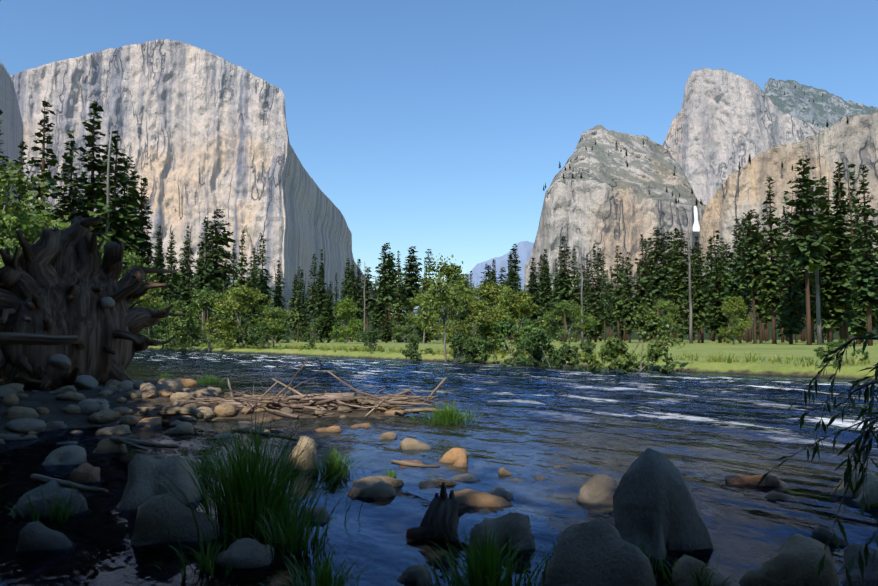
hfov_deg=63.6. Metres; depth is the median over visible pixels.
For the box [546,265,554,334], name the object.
conifer tree
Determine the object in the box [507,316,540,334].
willow shrub
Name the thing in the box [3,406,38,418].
cobble
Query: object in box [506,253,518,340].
conifer tree
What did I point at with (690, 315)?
dead snag
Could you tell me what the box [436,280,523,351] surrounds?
broadleaf tree
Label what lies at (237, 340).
young conifer tree
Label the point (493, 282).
conifer tree
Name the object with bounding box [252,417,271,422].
cobble
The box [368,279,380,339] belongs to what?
conifer tree
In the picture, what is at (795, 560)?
boulder
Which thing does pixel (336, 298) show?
conifer tree
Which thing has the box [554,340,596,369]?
willow shrub
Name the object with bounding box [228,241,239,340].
conifer tree
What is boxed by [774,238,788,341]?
conifer tree
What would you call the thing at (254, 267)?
conifer tree
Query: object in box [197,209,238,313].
conifer tree
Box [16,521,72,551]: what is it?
boulder
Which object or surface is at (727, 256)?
conifer tree
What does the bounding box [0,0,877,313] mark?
sky
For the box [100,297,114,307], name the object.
root wad stone
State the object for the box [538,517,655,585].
boulder
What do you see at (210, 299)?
broadleaf tree
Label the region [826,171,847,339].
conifer tree
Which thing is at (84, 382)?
root wad stone
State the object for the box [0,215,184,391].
fallen tree root wad
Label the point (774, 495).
boulder
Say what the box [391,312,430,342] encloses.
willow shrub
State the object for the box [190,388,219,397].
cobble
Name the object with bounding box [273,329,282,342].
young conifer tree
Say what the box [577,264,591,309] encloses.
conifer tree
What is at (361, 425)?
boulder
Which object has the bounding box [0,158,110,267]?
broadleaf tree
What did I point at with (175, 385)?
cobble
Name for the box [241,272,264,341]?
young conifer tree
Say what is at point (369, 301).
conifer tree
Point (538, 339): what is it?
willow shrub
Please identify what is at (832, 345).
willow shrub
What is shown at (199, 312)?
conifer tree
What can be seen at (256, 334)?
willow shrub
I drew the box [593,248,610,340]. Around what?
conifer tree
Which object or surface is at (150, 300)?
broadleaf tree
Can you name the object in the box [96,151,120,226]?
conifer tree
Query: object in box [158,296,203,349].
broadleaf tree
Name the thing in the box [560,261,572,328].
conifer tree
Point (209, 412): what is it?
cobble
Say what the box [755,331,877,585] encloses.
overhanging willow
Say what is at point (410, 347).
willow shrub
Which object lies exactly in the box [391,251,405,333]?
conifer tree
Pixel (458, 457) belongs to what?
boulder
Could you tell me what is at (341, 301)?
conifer tree
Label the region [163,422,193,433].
boulder
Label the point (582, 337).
dead snag
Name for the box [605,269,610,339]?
conifer tree
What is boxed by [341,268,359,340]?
conifer tree
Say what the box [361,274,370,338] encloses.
conifer tree
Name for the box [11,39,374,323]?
el capitan rock
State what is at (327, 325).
young conifer tree
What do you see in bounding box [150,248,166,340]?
conifer tree
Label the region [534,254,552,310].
conifer tree
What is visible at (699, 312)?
conifer tree
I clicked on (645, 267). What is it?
conifer tree
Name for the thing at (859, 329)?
conifer tree
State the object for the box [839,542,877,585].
boulder
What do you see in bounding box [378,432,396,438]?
boulder
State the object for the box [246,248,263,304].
conifer tree
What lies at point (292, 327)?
conifer tree
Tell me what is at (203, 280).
conifer tree
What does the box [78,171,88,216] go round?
conifer tree
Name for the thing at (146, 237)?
conifer tree
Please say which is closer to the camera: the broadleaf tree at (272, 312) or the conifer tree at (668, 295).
the broadleaf tree at (272, 312)
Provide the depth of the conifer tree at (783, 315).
264.69 m
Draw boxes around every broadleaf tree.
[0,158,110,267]
[0,209,44,266]
[97,237,154,309]
[118,254,156,307]
[135,279,164,338]
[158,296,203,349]
[161,286,251,350]
[201,284,298,349]
[245,304,289,347]
[328,297,365,343]
[406,290,451,343]
[416,253,467,361]
[428,273,488,347]
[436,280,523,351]
[446,296,504,354]
[490,288,547,353]
[542,299,600,343]
[646,297,681,343]
[716,294,757,344]
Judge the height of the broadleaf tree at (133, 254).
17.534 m
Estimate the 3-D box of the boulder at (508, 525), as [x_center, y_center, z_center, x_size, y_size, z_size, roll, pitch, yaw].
[0.365,1.471,4.117,0.403,0.338,0.337,0,-4,0]
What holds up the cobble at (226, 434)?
on the ground
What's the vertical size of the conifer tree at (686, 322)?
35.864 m
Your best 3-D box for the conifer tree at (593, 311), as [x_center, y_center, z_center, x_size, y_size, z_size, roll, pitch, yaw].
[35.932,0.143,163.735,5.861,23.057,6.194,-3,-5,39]
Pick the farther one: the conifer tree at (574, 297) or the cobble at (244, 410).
the conifer tree at (574, 297)
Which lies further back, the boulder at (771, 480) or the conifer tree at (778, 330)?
the conifer tree at (778, 330)
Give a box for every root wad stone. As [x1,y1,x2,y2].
[48,354,70,368]
[72,375,98,389]
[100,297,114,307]
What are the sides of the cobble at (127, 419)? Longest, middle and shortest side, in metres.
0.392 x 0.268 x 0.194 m
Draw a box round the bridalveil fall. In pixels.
[693,206,699,230]
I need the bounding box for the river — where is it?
[0,348,877,585]
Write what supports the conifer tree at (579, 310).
on the ground
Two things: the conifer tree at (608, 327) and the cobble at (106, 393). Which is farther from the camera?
the conifer tree at (608, 327)
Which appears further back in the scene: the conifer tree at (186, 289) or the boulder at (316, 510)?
the conifer tree at (186, 289)
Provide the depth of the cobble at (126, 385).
11.88 m
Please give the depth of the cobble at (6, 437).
8.44 m
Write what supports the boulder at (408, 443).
on the ground
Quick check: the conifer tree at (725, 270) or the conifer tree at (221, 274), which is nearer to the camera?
the conifer tree at (221, 274)
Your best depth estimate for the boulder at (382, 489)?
5.41 m
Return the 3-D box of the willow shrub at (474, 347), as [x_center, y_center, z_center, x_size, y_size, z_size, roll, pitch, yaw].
[1.317,3.097,35.653,1.945,2.342,3.298,1,-4,-20]
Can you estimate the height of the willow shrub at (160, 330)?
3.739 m
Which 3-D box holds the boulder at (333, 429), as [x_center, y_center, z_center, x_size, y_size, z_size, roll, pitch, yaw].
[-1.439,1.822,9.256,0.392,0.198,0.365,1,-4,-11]
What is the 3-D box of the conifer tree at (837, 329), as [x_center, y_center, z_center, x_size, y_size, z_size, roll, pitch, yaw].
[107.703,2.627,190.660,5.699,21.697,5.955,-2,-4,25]
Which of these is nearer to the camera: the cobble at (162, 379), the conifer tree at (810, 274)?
the cobble at (162, 379)
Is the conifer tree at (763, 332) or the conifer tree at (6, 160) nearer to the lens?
the conifer tree at (6, 160)
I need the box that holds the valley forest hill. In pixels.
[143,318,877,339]
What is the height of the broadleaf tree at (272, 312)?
4.402 m
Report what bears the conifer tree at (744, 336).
on the ground
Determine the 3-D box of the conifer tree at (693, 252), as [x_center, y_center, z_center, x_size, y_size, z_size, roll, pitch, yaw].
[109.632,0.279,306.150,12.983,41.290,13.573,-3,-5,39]
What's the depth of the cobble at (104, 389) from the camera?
11.24 m
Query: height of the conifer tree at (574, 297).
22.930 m
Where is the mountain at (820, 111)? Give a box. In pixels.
[763,78,877,128]
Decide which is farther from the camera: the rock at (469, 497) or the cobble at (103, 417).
the cobble at (103, 417)
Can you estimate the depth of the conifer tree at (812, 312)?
148.52 m
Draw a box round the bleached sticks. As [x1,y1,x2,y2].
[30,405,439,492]
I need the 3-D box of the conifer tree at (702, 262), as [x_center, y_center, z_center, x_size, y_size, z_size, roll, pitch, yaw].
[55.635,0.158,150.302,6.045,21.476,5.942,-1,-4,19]
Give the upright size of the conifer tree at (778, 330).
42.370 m
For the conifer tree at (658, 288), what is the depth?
147.80 m
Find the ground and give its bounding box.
[0,340,877,435]
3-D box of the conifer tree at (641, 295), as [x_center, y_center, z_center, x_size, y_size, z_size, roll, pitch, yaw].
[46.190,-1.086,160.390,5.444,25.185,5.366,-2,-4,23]
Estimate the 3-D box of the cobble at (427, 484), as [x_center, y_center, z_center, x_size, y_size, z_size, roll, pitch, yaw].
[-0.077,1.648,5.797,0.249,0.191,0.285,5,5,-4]
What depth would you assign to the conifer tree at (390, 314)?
305.38 m
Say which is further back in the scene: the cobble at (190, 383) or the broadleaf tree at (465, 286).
the broadleaf tree at (465, 286)
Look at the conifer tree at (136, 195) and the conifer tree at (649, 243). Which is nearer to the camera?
the conifer tree at (136, 195)
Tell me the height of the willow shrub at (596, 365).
1.735 m
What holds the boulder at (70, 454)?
on the ground
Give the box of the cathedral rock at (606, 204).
[524,125,705,313]
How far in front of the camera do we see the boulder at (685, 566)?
3.41 m
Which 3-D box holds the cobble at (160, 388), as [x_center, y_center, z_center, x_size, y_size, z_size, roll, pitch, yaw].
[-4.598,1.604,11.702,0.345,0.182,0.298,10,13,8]
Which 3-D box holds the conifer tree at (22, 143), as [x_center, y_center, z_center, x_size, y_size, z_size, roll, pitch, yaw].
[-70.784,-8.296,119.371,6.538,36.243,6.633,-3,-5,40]
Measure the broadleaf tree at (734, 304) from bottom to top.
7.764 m
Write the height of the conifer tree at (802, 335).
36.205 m
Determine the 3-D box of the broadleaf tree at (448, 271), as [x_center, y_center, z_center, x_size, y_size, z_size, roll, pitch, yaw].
[0.234,1.083,35.788,2.714,6.309,3.379,-3,-5,42]
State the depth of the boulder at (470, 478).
6.10 m
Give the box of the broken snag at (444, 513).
[406,482,468,542]
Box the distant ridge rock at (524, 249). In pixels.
[392,241,533,319]
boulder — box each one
[9,479,87,515]
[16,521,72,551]
[42,445,86,465]
[46,421,66,428]
[69,462,100,482]
[92,438,127,453]
[95,425,131,434]
[96,398,109,410]
[116,454,201,510]
[130,493,223,545]
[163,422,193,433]
[215,537,274,568]
[246,426,270,436]
[281,435,317,470]
[298,507,328,522]
[315,426,341,431]
[347,475,395,497]
[350,423,370,427]
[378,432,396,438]
[397,565,431,585]
[400,438,430,449]
[400,460,422,467]
[439,448,468,466]
[452,473,480,482]
[468,512,535,552]
[488,487,512,499]
[498,467,512,474]
[535,476,545,479]
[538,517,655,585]
[553,465,568,468]
[576,474,617,504]
[613,448,713,559]
[672,555,731,585]
[724,474,784,486]
[739,533,839,585]
[765,490,798,501]
[812,526,847,545]
[830,470,877,504]
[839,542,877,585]
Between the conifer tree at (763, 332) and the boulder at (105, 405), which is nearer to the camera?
the boulder at (105, 405)
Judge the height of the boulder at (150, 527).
0.445 m
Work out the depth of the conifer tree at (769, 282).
118.07 m
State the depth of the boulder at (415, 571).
3.51 m
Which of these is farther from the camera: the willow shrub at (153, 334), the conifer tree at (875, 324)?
the conifer tree at (875, 324)
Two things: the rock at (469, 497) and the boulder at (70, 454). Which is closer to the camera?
the rock at (469, 497)
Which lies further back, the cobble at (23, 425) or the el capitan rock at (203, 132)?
the el capitan rock at (203, 132)
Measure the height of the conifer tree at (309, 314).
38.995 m
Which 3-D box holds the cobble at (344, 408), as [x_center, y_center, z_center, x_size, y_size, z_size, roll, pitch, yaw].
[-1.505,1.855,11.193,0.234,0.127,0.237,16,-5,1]
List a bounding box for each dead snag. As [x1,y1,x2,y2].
[100,128,117,241]
[202,216,208,332]
[362,262,365,339]
[573,240,583,342]
[683,213,692,343]
[813,173,821,344]
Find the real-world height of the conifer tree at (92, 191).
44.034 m
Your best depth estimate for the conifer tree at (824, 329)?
214.91 m
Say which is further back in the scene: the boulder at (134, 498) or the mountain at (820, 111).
the mountain at (820, 111)
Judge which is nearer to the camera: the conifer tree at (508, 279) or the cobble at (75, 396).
the cobble at (75, 396)
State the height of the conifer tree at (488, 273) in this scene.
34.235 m
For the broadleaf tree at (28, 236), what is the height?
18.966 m
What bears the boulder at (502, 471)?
on the ground
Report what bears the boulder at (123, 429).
on the ground
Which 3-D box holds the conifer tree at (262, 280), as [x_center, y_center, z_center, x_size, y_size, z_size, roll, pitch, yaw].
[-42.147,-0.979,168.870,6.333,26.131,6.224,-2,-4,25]
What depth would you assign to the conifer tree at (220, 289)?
247.45 m
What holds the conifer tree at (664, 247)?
on the ground
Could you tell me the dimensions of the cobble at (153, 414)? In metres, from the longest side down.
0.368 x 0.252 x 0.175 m
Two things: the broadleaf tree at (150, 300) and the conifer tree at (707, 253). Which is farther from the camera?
the conifer tree at (707, 253)
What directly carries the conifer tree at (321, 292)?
on the ground
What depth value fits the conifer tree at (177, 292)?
196.35 m
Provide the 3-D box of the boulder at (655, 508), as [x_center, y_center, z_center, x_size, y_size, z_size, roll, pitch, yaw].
[1.266,1.367,4.045,0.649,0.929,0.498,0,-4,-4]
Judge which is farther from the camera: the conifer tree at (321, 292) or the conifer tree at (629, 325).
the conifer tree at (321, 292)
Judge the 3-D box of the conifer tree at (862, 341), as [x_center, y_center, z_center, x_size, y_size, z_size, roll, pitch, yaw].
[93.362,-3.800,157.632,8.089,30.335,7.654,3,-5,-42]
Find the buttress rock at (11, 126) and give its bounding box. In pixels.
[0,62,22,202]
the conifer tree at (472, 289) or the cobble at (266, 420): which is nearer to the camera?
the cobble at (266, 420)
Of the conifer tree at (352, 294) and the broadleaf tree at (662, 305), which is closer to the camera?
the broadleaf tree at (662, 305)
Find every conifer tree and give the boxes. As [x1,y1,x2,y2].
[0,109,7,245]
[0,156,15,243]
[5,140,33,248]
[21,97,65,247]
[54,130,84,226]
[66,100,117,238]
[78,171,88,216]
[87,130,144,258]
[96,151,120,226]
[111,156,149,271]
[125,170,148,258]
[132,177,157,331]
[147,231,159,327]
[149,225,169,339]
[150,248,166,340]
[161,231,181,307]
[163,238,182,297]
[166,289,177,338]
[175,236,196,297]
[179,226,196,321]
[179,258,192,318]
[190,217,219,329]
[192,242,203,340]
[195,225,219,318]
[196,225,211,326]
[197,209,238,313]
[211,231,229,292]
[215,280,233,342]
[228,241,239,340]
[233,283,246,342]
[234,231,250,342]
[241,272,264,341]
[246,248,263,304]
[247,253,262,319]
[251,235,274,342]
[261,294,272,342]
[270,260,287,341]
[273,263,287,340]
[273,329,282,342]
[286,274,300,340]
[287,274,297,339]
[291,268,311,341]
[292,270,307,340]
[293,266,303,341]
[299,316,308,341]
[304,254,320,335]
[304,281,312,327]
[311,249,327,341]
[311,265,324,339]
[318,291,338,342]
[328,282,336,340]
[332,273,339,323]
[336,279,344,336]
[338,258,354,341]
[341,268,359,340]
[347,260,359,341]
[354,259,366,338]
[356,267,378,337]
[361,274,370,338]
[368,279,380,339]
[371,243,401,342]
[373,246,394,341]
[375,254,397,339]
[378,303,394,342]
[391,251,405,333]
[392,266,405,332]
[397,246,425,335]
[400,265,414,334]
[402,255,421,336]
[413,286,437,342]
[419,249,438,341]
[466,271,474,336]
[479,263,493,337]
[484,269,498,304]
[488,259,497,339]
[498,267,507,336]
[504,255,513,340]
[506,244,525,341]
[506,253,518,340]
[526,257,541,322]
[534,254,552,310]
[537,249,556,332]
[538,258,555,329]
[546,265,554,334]
[549,236,577,341]
[551,258,560,339]
[552,250,570,340]
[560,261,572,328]
[569,248,583,341]
[571,279,580,338]
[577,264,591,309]
[580,253,592,341]
[583,246,607,341]
[584,259,597,339]
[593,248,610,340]
[598,254,610,341]
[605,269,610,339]
[606,266,615,336]
[609,246,625,339]
[609,252,632,339]
[616,258,632,340]
[619,252,638,342]
[633,233,655,342]
[633,263,640,340]
[637,238,656,341]
[640,227,672,315]
[646,238,661,340]
[651,231,678,341]
[656,232,687,337]
[661,229,697,341]
[666,228,688,342]
[682,237,696,336]
[682,247,704,340]
[686,244,712,342]
[688,236,709,342]
[703,240,714,340]
[703,324,710,339]
[705,230,729,342]
[705,236,720,340]
[710,242,734,338]
[714,236,730,340]
[725,219,752,342]
[730,213,760,341]
[730,218,751,342]
[733,209,768,343]
[740,237,751,340]
[746,212,770,342]
[752,175,788,343]
[752,317,758,339]
[757,251,771,341]
[758,223,769,340]
[762,324,763,340]
[770,216,788,342]
[771,191,805,343]
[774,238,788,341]
[776,232,794,340]
[776,317,784,336]
[777,158,835,344]
[786,174,821,342]
[786,244,805,342]
[796,271,804,341]
[803,183,835,342]
[809,176,848,343]
[814,208,832,334]
[821,162,861,340]
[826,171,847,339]
[832,323,839,339]
[841,159,875,343]
[845,164,877,345]
[848,212,874,342]
[860,218,877,329]
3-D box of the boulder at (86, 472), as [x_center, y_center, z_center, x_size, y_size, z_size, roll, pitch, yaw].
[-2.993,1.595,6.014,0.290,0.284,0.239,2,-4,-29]
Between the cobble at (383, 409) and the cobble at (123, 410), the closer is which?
the cobble at (123, 410)
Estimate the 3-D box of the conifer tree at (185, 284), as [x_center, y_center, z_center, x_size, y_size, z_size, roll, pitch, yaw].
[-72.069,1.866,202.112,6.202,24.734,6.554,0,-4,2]
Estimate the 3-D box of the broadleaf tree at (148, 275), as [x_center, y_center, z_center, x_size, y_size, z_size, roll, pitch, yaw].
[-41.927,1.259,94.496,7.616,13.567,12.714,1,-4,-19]
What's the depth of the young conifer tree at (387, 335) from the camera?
139.81 m
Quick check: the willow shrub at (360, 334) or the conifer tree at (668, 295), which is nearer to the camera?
the willow shrub at (360, 334)
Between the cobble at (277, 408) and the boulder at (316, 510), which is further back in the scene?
the cobble at (277, 408)
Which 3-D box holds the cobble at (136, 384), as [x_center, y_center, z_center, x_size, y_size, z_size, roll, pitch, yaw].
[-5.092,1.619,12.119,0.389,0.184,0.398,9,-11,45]
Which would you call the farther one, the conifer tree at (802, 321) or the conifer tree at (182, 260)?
the conifer tree at (182, 260)
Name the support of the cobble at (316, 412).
on the ground
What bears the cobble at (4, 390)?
on the ground
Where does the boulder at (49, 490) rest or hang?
on the ground
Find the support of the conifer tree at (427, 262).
on the ground
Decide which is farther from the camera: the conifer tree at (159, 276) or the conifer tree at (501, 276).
the conifer tree at (501, 276)
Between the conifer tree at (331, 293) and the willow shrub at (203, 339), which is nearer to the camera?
the willow shrub at (203, 339)
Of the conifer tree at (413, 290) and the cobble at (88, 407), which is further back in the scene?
the conifer tree at (413, 290)
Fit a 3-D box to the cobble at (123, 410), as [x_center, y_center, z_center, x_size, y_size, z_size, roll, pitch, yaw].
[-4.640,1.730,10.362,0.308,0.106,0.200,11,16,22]
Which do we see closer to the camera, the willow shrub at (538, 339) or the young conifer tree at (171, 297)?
the willow shrub at (538, 339)
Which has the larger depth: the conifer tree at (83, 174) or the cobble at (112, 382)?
the conifer tree at (83, 174)
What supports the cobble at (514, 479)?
on the ground
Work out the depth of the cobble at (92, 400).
10.41 m
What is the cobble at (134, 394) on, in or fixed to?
on the ground
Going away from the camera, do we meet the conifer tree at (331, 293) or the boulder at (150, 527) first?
the boulder at (150, 527)
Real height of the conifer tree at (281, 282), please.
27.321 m
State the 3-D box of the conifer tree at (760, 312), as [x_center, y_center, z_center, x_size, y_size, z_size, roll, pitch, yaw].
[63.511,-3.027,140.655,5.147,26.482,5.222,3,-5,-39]
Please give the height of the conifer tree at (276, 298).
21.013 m
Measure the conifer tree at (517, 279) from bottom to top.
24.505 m
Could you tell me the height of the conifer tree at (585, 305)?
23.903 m
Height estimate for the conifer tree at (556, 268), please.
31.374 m
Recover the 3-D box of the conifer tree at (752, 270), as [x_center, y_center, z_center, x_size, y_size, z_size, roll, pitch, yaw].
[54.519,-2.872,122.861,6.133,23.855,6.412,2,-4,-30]
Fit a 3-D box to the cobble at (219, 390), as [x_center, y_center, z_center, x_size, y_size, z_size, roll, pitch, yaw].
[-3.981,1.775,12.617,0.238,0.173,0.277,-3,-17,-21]
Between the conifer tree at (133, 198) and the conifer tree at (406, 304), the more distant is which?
the conifer tree at (406, 304)
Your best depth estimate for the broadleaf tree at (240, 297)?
66.33 m
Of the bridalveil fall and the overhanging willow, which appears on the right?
the overhanging willow
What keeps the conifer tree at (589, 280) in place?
on the ground
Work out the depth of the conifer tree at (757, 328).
461.10 m
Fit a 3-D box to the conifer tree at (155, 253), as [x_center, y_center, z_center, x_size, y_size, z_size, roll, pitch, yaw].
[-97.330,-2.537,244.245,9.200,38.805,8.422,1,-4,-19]
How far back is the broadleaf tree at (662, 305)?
108.74 m
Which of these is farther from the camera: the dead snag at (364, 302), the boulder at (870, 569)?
the dead snag at (364, 302)
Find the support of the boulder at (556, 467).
in the river
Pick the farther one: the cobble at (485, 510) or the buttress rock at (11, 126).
the buttress rock at (11, 126)
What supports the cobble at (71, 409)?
on the ground
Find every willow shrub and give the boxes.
[142,326,175,348]
[145,325,163,340]
[170,331,200,350]
[179,296,236,344]
[247,323,271,348]
[279,329,296,342]
[299,314,339,342]
[300,332,314,348]
[333,320,357,341]
[352,329,362,341]
[357,328,381,350]
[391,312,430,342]
[391,322,410,341]
[402,336,432,360]
[451,331,489,362]
[478,317,556,365]
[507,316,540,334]
[514,328,566,366]
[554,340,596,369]
[579,343,640,370]
[600,302,689,371]
[813,338,868,367]
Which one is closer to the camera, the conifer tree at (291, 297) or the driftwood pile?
the driftwood pile
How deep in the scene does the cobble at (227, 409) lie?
10.76 m
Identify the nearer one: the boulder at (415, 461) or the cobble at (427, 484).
the cobble at (427, 484)
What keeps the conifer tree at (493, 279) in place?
on the ground
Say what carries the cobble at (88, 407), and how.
on the ground
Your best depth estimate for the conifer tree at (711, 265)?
241.01 m
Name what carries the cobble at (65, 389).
on the ground
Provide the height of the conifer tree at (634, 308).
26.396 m
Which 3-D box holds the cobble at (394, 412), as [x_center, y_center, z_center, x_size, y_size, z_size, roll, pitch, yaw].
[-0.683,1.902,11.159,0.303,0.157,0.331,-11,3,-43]
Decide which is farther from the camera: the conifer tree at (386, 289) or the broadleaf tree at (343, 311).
the conifer tree at (386, 289)
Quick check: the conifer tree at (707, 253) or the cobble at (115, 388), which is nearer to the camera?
the cobble at (115, 388)
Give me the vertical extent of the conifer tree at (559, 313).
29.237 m
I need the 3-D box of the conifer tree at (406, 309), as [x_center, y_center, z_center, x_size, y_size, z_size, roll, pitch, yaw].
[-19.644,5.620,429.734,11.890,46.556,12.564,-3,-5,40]
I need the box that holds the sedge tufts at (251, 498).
[4,373,761,585]
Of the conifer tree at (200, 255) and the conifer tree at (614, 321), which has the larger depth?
the conifer tree at (200, 255)
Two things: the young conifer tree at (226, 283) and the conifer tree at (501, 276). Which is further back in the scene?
the conifer tree at (501, 276)
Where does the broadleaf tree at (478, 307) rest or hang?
on the ground
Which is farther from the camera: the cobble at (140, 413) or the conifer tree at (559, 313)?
the conifer tree at (559, 313)
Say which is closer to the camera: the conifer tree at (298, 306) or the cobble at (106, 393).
the cobble at (106, 393)
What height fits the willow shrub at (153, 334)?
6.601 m
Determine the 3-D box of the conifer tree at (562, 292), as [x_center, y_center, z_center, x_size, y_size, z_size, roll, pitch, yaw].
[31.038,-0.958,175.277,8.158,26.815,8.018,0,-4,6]
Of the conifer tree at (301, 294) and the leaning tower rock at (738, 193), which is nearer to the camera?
the conifer tree at (301, 294)
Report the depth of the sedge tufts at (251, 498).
4.29 m
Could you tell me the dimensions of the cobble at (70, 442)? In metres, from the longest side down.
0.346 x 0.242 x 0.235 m
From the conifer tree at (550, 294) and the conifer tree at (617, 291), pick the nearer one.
the conifer tree at (617, 291)
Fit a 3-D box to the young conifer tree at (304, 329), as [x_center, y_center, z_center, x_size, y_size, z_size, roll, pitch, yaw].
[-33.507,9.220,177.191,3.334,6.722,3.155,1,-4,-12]
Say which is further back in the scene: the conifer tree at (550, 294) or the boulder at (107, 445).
the conifer tree at (550, 294)
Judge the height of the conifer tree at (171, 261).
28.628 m
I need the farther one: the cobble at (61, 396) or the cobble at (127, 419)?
the cobble at (61, 396)
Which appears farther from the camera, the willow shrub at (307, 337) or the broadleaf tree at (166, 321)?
the broadleaf tree at (166, 321)
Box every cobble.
[0,386,16,398]
[0,434,20,440]
[2,393,18,404]
[3,383,24,392]
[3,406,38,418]
[4,418,46,433]
[16,393,27,398]
[18,434,37,439]
[36,407,49,413]
[54,385,76,392]
[55,393,69,399]
[57,441,78,443]
[62,391,85,400]
[63,404,81,413]
[76,401,99,414]
[78,398,96,403]
[86,409,119,423]
[90,386,102,389]
[98,390,112,395]
[100,388,113,391]
[103,379,120,385]
[104,384,118,390]
[113,407,133,414]
[116,397,125,402]
[118,380,133,389]
[118,414,139,425]
[127,390,142,397]
[133,381,144,388]
[136,417,161,425]
[137,411,144,415]
[140,382,156,398]
[142,379,156,384]
[149,411,168,418]
[154,383,170,392]
[158,378,176,382]
[159,380,183,389]
[160,390,172,396]
[170,392,193,400]
[170,420,182,424]
[173,400,198,408]
[178,379,197,387]
[178,416,196,420]
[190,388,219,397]
[196,407,214,419]
[210,387,221,392]
[214,403,236,416]
[214,432,235,437]
[241,407,252,413]
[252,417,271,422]
[254,406,268,411]
[264,400,282,409]
[269,429,282,431]
[280,407,292,413]
[314,410,325,414]
[337,406,350,412]
[351,475,403,486]
[375,407,388,412]
[384,409,404,415]
[417,482,438,487]
[420,478,457,484]
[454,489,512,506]
[479,508,491,512]
[509,478,523,481]
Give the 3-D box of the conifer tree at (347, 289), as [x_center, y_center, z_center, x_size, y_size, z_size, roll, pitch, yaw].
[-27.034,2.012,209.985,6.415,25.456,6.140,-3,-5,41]
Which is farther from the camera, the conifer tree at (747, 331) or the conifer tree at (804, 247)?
the conifer tree at (747, 331)
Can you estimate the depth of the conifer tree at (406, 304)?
255.81 m
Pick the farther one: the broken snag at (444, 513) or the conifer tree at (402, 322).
the conifer tree at (402, 322)
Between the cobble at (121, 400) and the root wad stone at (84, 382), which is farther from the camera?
the root wad stone at (84, 382)
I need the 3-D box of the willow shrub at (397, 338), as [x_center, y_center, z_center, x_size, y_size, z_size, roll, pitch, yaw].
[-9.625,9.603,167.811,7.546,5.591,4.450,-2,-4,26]
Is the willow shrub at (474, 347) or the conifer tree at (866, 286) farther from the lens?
the conifer tree at (866, 286)
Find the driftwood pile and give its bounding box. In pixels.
[137,360,449,418]
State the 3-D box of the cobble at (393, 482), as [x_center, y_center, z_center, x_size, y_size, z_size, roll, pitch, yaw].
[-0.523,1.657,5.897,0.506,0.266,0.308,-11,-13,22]
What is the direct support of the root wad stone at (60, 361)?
attached to the fallen tree root wad at (56, 285)
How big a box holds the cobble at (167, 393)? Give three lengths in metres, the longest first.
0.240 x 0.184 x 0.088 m
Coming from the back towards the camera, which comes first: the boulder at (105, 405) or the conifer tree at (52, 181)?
the conifer tree at (52, 181)
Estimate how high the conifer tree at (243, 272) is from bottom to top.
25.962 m
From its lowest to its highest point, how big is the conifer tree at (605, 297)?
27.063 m
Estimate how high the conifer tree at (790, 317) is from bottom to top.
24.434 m
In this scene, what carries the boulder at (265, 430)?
on the ground
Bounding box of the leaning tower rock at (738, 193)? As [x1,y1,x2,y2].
[700,111,877,322]
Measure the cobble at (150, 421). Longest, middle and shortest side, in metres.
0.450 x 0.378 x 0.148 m
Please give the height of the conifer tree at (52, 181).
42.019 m
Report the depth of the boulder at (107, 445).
7.51 m
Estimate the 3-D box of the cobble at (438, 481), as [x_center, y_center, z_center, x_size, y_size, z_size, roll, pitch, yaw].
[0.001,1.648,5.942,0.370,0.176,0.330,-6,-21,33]
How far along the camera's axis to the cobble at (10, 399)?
9.98 m
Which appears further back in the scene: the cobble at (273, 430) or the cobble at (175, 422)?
the cobble at (175, 422)
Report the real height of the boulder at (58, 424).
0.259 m
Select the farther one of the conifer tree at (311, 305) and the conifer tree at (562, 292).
the conifer tree at (311, 305)
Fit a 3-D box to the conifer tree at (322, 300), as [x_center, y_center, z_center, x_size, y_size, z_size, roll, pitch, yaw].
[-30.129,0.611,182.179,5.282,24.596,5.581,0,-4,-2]
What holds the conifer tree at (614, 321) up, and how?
on the ground
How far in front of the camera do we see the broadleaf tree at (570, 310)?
107.74 m
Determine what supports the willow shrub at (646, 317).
on the ground
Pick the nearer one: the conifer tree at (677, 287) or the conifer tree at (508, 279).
the conifer tree at (677, 287)
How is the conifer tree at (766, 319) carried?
on the ground
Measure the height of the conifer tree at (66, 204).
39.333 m
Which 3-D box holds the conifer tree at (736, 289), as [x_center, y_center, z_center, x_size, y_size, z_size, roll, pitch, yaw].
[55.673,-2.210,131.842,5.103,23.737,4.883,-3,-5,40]
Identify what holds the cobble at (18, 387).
on the ground
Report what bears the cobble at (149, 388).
on the ground
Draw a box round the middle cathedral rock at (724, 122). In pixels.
[661,68,824,204]
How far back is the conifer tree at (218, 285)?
160.97 m
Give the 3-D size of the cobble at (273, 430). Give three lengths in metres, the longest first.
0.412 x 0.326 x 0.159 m
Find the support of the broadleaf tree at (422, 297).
on the ground
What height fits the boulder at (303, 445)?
0.494 m
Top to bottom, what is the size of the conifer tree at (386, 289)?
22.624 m
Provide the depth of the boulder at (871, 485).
5.31 m
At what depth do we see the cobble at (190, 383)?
12.79 m
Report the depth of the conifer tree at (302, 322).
231.27 m

